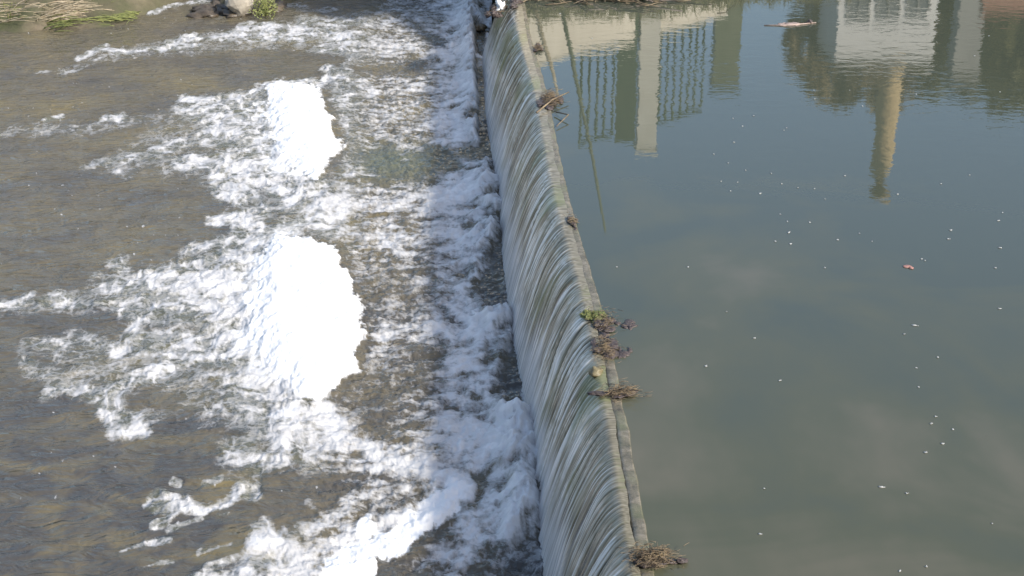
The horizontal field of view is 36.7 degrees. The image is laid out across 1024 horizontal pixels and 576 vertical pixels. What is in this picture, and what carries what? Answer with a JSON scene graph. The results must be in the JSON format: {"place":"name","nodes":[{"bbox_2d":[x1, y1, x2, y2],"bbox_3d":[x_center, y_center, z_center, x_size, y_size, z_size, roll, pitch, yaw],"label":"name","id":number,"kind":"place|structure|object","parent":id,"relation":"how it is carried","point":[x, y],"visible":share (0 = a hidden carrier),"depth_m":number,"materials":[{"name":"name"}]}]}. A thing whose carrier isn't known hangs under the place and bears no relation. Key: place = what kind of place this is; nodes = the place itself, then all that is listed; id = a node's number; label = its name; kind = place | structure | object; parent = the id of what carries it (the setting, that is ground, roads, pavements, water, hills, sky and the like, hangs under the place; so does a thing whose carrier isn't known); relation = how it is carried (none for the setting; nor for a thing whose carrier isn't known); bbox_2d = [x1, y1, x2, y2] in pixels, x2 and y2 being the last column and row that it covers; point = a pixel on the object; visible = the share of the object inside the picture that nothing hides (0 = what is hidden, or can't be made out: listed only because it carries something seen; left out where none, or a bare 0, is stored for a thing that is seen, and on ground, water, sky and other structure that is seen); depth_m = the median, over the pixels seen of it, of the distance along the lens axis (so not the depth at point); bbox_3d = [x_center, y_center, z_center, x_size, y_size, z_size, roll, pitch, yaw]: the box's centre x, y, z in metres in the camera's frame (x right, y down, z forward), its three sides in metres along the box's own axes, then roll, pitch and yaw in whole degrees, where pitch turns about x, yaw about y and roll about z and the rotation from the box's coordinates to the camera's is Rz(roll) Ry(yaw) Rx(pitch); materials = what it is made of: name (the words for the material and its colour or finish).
{"place":"outdoors","nodes":[
{"label":"outdoors","id":0,"kind":"place"},
{"bbox_2d":[0,0,501,32],"bbox_3d":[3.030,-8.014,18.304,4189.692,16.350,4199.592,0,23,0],"label":"ground","id":1,"kind":"structure","parent":0,"point":[122,6],"depth_m":31.32,"materials":[{"name":"soil"}]},
{"bbox_2d":[3,0,28,18],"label":"green grass clump","id":2,"kind":"object","parent":1,"relation":"on","point":[14,9],"visible":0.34,"depth_m":30.97,"materials":[{"name":"plant"}]},
{"bbox_2d":[0,0,102,22],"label":"dry grass clump","id":3,"kind":"object","parent":1,"relation":"on","point":[60,10],"visible":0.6,"depth_m":30.97,"materials":[{"name":"beige plant"}]},
{"bbox_2d":[43,8,88,31],"bbox_3d":[-8.985,-5.486,31.216,1.118,0.183,2.175,-3,23,-7],"label":"green grass clump","id":4,"kind":"object","parent":1,"relation":"on","point":[64,23],"visible":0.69,"depth_m":30.81,"materials":[{"name":"green plant"}]},
{"bbox_2d":[37,8,113,21],"bbox_3d":[-9.132,-5.859,32.053,1.797,0.224,2.548,-6,24,-13],"label":"dry grass clump","id":5,"kind":"object","parent":1,"relation":"on","point":[73,14],"visible":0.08,"depth_m":31.31,"materials":[{"name":"beige plant"}]},
{"bbox_2d":[80,10,140,25],"bbox_3d":[-8.487,-5.769,31.971,1.762,0.112,2.724,0,23,0],"label":"green grass clump","id":6,"kind":"object","parent":1,"relation":"on","point":[119,17],"visible":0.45,"depth_m":31.32,"materials":[{"name":"green plant"}]},
{"bbox_2d":[186,0,287,18],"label":"wet stones","id":7,"kind":"object","parent":1,"relation":"on","point":[214,8],"visible":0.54,"depth_m":32.10,"materials":[{"name":"grey stone"}]},
{"bbox_2d":[225,0,252,16],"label":"boulder","id":8,"kind":"object","parent":1,"relation":"on","point":[239,8],"visible":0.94,"depth_m":31.69,"materials":[{"name":"beige stone"}]},
{"bbox_2d":[247,0,282,18],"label":"leafy plant","id":9,"kind":"object","parent":1,"relation":"on","point":[265,4],"visible":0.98,"depth_m":31.81,"materials":[{"name":"green plant"}]},
{"bbox_2d":[521,0,653,575],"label":"weir","id":10,"kind":"object","parent":1,"relation":"on","point":[638,526],"visible":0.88,"depth_m":12.96,"materials":[{"name":"concrete"}]},
{"bbox_2d":[533,41,543,51],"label":"debris clump","id":11,"kind":"object","parent":10,"relation":"on","point":[538,46],"visible":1,"depth_m":24.09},
{"bbox_2d":[536,87,569,126],"bbox_3d":[0.559,-2.485,21.066,0.479,0.124,1.737,0,23,0],"label":"debris clump","id":12,"kind":"object","parent":10,"relation":"on","point":[551,98],"visible":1,"depth_m":21.31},
{"bbox_2d":[567,212,578,229],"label":"debris clump","id":13,"kind":"object","parent":10,"relation":"on","point":[571,221],"visible":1,"depth_m":16.98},
{"bbox_2d":[588,366,602,377],"bbox_3d":[0.741,0.734,13.592,0.133,0.111,0.154,0,23,0],"label":"stone","id":14,"kind":"object","parent":10,"relation":"on","point":[594,371],"visible":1,"depth_m":13.55,"materials":[{"name":"beige stone"}]},
{"bbox_2d":[579,306,626,331],"bbox_3d":[0.849,0.287,14.560,0.457,0.131,0.571,0,23,0],"label":"debris clump","id":15,"kind":"object","parent":10,"relation":"on","point":[600,320],"visible":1,"depth_m":14.56,"materials":[{"name":"plant"}]},
{"bbox_2d":[590,331,624,368],"bbox_3d":[0.868,0.534,13.955,0.348,0.117,0.893,0,23,0],"label":"debris clump","id":16,"kind":"object","parent":10,"relation":"on","point":[608,347],"visible":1,"depth_m":14.00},
{"bbox_2d":[587,378,651,402],"bbox_3d":[0.923,0.868,13.181,0.575,0.116,0.347,0,23,0],"label":"debris clump","id":17,"kind":"object","parent":10,"relation":"on","point":[628,391],"visible":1,"depth_m":13.16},
{"bbox_2d":[617,541,687,572],"bbox_3d":[0.992,1.870,10.818,0.535,0.121,0.416,0,23,0],"label":"debris clump","id":18,"kind":"object","parent":10,"relation":"on","point":[649,558],"visible":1,"depth_m":10.79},
{"bbox_2d":[523,0,690,6],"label":"driftwood heap","id":19,"kind":"object","parent":1,"relation":"on","point":[635,1],"visible":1,"depth_m":27.10,"materials":[{"name":"brown wood"}]},
{"bbox_2d":[0,0,543,575],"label":"river","id":20,"kind":"structure","parent":0,"point":[256,314],"depth_m":18.21,"materials":[{"name":"liquid"}]},
{"bbox_2d":[474,16,486,31],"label":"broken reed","id":21,"kind":"object","parent":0,"point":[479,27],"visible":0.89,"depth_m":30.73,"materials":[{"name":"brown plant"}]},
{"bbox_2d":[482,0,640,575],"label":"waterfall","id":22,"kind":"structure","parent":0,"point":[585,525],"depth_m":15.47,"materials":[{"name":"liquid"}]},
{"bbox_2d":[483,0,522,17],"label":"debris clump","id":23,"kind":"object","parent":22,"relation":"on","point":[494,13],"visible":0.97,"depth_m":26.86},
{"bbox_2d":[495,0,505,10],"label":"plastic scrap","id":24,"kind":"object","parent":23,"relation":"on","point":[500,4],"visible":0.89,"depth_m":26.88,"materials":[{"name":"white plastic"}]},
{"bbox_2d":[524,0,1023,575],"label":"water","id":25,"kind":"structure","parent":0,"point":[662,152],"depth_m":15.93,"materials":[{"name":"liquid"}]},
{"bbox_2d":[617,346,632,358],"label":"floating weed","id":26,"kind":"object","parent":25,"relation":"on","point":[622,353],"visible":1,"depth_m":13.96,"materials":[{"name":"plant"}]},
{"bbox_2d":[614,319,638,329],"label":"floating weed","id":27,"kind":"object","parent":25,"relation":"on","point":[630,323],"visible":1,"depth_m":14.53,"materials":[{"name":"plant"}]},
{"bbox_2d":[764,22,815,26],"bbox_3d":[4.627,-4.393,25.678,0.910,0.031,0.262,-6,24,-14],"label":"floating stick","id":28,"kind":"object","parent":25,"relation":"on","point":[783,24],"visible":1,"depth_m":25.62,"materials":[{"name":"brown wood"}]}
]}

